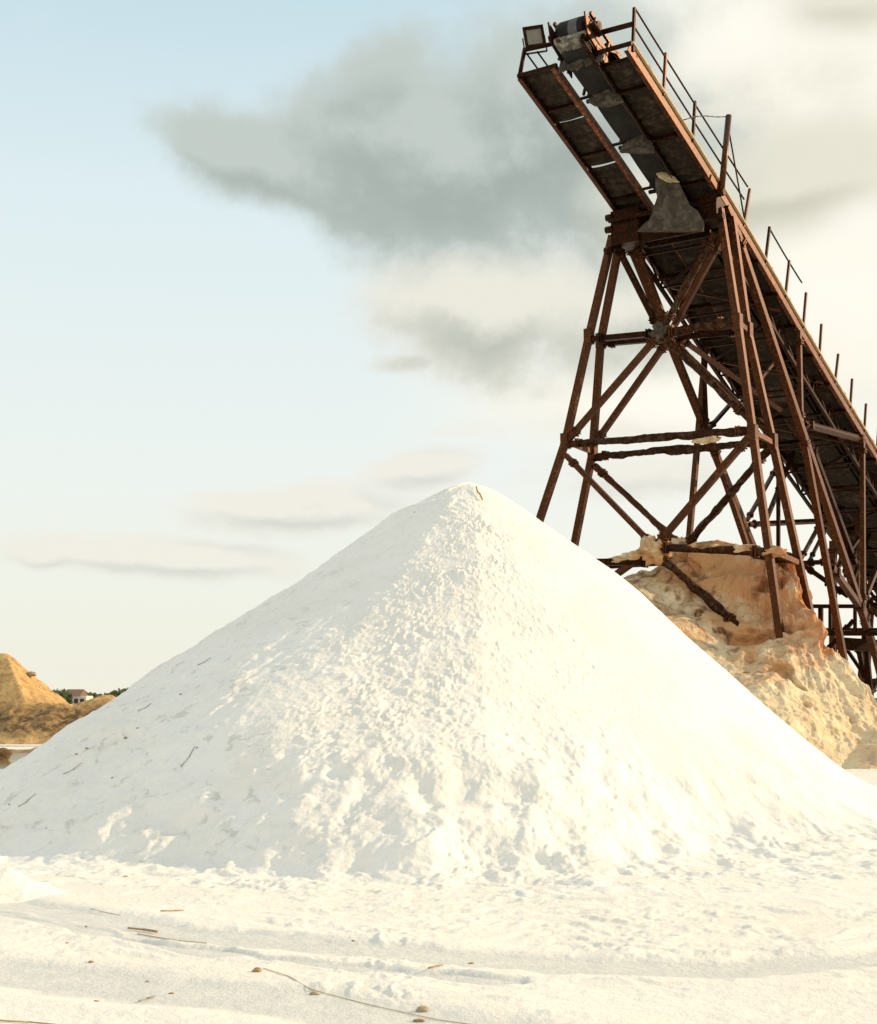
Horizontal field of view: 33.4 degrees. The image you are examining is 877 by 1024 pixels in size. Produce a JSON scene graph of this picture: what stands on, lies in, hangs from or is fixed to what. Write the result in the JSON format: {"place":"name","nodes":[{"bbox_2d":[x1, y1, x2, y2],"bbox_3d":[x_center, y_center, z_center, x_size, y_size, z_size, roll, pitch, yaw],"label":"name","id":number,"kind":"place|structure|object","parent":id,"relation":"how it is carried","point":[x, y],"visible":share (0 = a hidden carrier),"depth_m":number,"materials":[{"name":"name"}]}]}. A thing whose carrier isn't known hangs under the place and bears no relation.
{"place":"outdoors","nodes":[
{"label":"outdoors","id":0,"kind":"place"},
{"bbox_2d":[0,753,28,768],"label":"water","id":1,"kind":"structure","parent":0,"point":[14,757],"depth_m":39.35,"materials":[{"name":"grey liquid"}]},
{"bbox_2d":[67,689,92,703],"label":"house","id":2,"kind":"structure","parent":0,"point":[79,695],"depth_m":258.02,"materials":[{"name":"white paint"}]},
{"bbox_2d":[0,744,876,1023],"bbox_3d":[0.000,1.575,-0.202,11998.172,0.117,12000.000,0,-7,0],"label":"ground","id":3,"kind":"structure","parent":0,"point":[789,957],"depth_m":9.11,"materials":[{"name":"white sand"}]},
{"bbox_2d":[0,748,12,763],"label":"boulder","id":4,"kind":"object","parent":3,"relation":"on","point":[5,754],"visible":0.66,"depth_m":35.31,"materials":[{"name":"brown stone"}]},
{"bbox_2d":[9,747,36,752],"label":"dirt bank","id":5,"kind":"structure","parent":3,"relation":"on","point":[23,751],"depth_m":44.08,"materials":[{"name":"brown soil"}]},
{"bbox_2d":[0,1020,53,1023],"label":"straw","id":6,"kind":"object","parent":3,"relation":"on","point":[25,1021],"visible":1,"depth_m":7.24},
{"bbox_2d":[0,867,65,903],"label":"salt heap","id":7,"kind":"object","parent":3,"relation":"on","point":[17,887],"visible":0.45,"depth_m":12.11,"materials":[{"name":"white sand"}]},
{"bbox_2d":[0,653,68,710],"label":"salt heap","id":8,"kind":"object","parent":3,"relation":"on","point":[18,685],"visible":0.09,"depth_m":58.69,"materials":[{"name":"sand"}]},
{"bbox_2d":[27,671,36,676],"bbox_3d":[-16.609,6.615,59.653,0.406,0.221,0.300,-4,-8,27],"label":"crust lump","id":9,"kind":"object","parent":8,"relation":"on","point":[30,673],"visible":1,"depth_m":59.58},
{"bbox_2d":[0,702,107,743],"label":"salt heap","id":10,"kind":"object","parent":3,"relation":"on","point":[26,723],"visible":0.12,"depth_m":54.84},
{"bbox_2d":[56,689,67,700],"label":"tree","id":11,"kind":"object","parent":3,"relation":"on","point":[63,694],"visible":0.2,"depth_m":247.77,"materials":[{"name":"green plant"}]},
{"bbox_2d":[58,688,72,703],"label":"tree","id":12,"kind":"object","parent":3,"relation":"on","point":[69,698],"visible":0.32,"depth_m":252.81,"materials":[{"name":"green plant"}]},
{"bbox_2d":[77,695,115,703],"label":"salt heap","id":13,"kind":"object","parent":3,"relation":"on","point":[107,696],"visible":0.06,"depth_m":128.31,"materials":[{"name":"beige sand"}]},
{"bbox_2d":[85,698,112,704],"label":"salt heap","id":14,"kind":"object","parent":3,"relation":"on","point":[95,701],"visible":0.04,"depth_m":78.83,"materials":[{"name":"beige sand"}]},
{"bbox_2d":[109,690,122,696],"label":"tree","id":15,"kind":"object","parent":3,"relation":"on","point":[118,693],"visible":0.17,"depth_m":232.79,"materials":[{"name":"green plant"}]},
{"bbox_2d":[127,927,157,932],"bbox_3d":[-2.074,2.936,10.277,0.283,0.016,0.035,-5,-9,33],"label":"twig","id":16,"kind":"object","parent":3,"relation":"on","point":[150,930],"visible":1,"depth_m":10.28,"materials":[{"name":"brown wood"}]},
{"bbox_2d":[138,995,155,1001],"bbox_3d":[-1.575,2.621,7.872,0.023,0.011,0.154,-3,-8,22],"label":"twig","id":17,"kind":"object","parent":3,"relation":"on","point":[146,998],"visible":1,"depth_m":7.89,"materials":[{"name":"brown wood"}]},
{"bbox_2d":[137,933,204,942],"bbox_3d":[-1.825,2.901,9.940,0.681,0.009,0.031,-5,-9,36],"label":"straw","id":18,"kind":"object","parent":3,"relation":"on","point":[170,939],"visible":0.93,"depth_m":9.94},
{"bbox_2d":[252,967,261,971],"bbox_3d":[-1.059,2.672,8.516,0.062,0.039,0.042,0,-7,0],"label":"clod","id":19,"kind":"object","parent":3,"relation":"on","point":[256,969],"visible":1,"depth_m":8.51,"materials":[{"name":"brown soil"}]},
{"bbox_2d":[309,991,318,994],"bbox_3d":[-0.680,2.646,8.030,0.060,0.027,0.047,0,-7,0],"label":"clod","id":20,"kind":"object","parent":3,"relation":"on","point":[313,993],"visible":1,"depth_m":8.02,"materials":[{"name":"brown soil"}]},
{"bbox_2d":[263,968,468,1023],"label":"string","id":21,"kind":"object","parent":3,"relation":"on","point":[365,1003],"visible":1,"depth_m":7.78,"materials":[{"name":"fabric"}]},
{"bbox_2d":[413,1018,425,1021],"bbox_3d":[-0.097,2.574,7.395,0.061,0.021,0.054,-5,-9,36],"label":"clod","id":22,"kind":"object","parent":3,"relation":"on","point":[418,1020],"visible":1,"depth_m":7.38,"materials":[{"name":"brown soil"}]},
{"bbox_2d":[415,1005,428,1011],"bbox_3d":[-0.085,2.599,7.623,0.072,0.044,0.054,0,-7,0],"label":"clod","id":23,"kind":"object","parent":3,"relation":"on","point":[422,1008],"visible":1,"depth_m":7.61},
{"bbox_2d":[0,482,876,908],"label":"salt pile","id":24,"kind":"object","parent":3,"relation":"on","point":[452,686],"visible":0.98,"depth_m":16.13,"materials":[{"name":"white sand"}]},
{"bbox_2d":[536,188,876,651],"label":"steel trestle","id":25,"kind":"object","parent":3,"relation":"on","point":[663,336],"visible":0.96,"depth_m":40.65,"materials":[{"name":"brown metal"}]},
{"bbox_2d":[517,7,876,602],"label":"belt conveyor","id":26,"kind":"object","parent":25,"relation":"on","point":[629,98],"visible":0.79,"depth_m":40.53,"materials":[{"name":"metal"}]},
{"bbox_2d":[522,24,547,54],"bbox_3d":[2.505,-12.263,37.996,0.671,0.745,0.371,0,-7,0],"label":"floodlight","id":27,"kind":"object","parent":26,"relation":"attached to","point":[534,35],"visible":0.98,"depth_m":37.90,"materials":[{"name":"metal"}]},
{"bbox_2d":[623,540,876,768],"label":"stained salt mound","id":28,"kind":"object","parent":3,"relation":"on","point":[804,681],"visible":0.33,"depth_m":37.17,"materials":[{"name":"beige sand"}]},
{"bbox_2d":[686,330,847,660],"bbox_3d":[11.523,1.172,47.067,3.489,13.346,13.382,-5,-9,34],"label":"steel trestle","id":29,"kind":"object","parent":3,"relation":"on","point":[825,561],"visible":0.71,"depth_m":45.08,"materials":[{"name":"brown metal"}]},
{"bbox_2d":[804,420,876,695],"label":"steel trestle","id":30,"kind":"object","parent":3,"relation":"on","point":[857,557],"visible":0.57,"depth_m":48.01,"materials":[{"name":"brown metal"}]},
{"bbox_2d":[813,604,876,683],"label":"service platform","id":31,"kind":"structure","parent":30,"relation":"attached to","point":[855,644],"depth_m":48.15,"materials":[{"name":"metal"}]},
{"bbox_2d":[858,595,876,678],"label":"steel trestle","id":32,"kind":"object","parent":3,"relation":"on","point":[871,611],"visible":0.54,"depth_m":57.16,"materials":[{"name":"brown metal"}]},
{"bbox_2d":[0,0,876,697],"label":"sky","id":33,"kind":"structure","parent":0,"point":[280,280],"materials":[{"name":"blue"}]}
]}

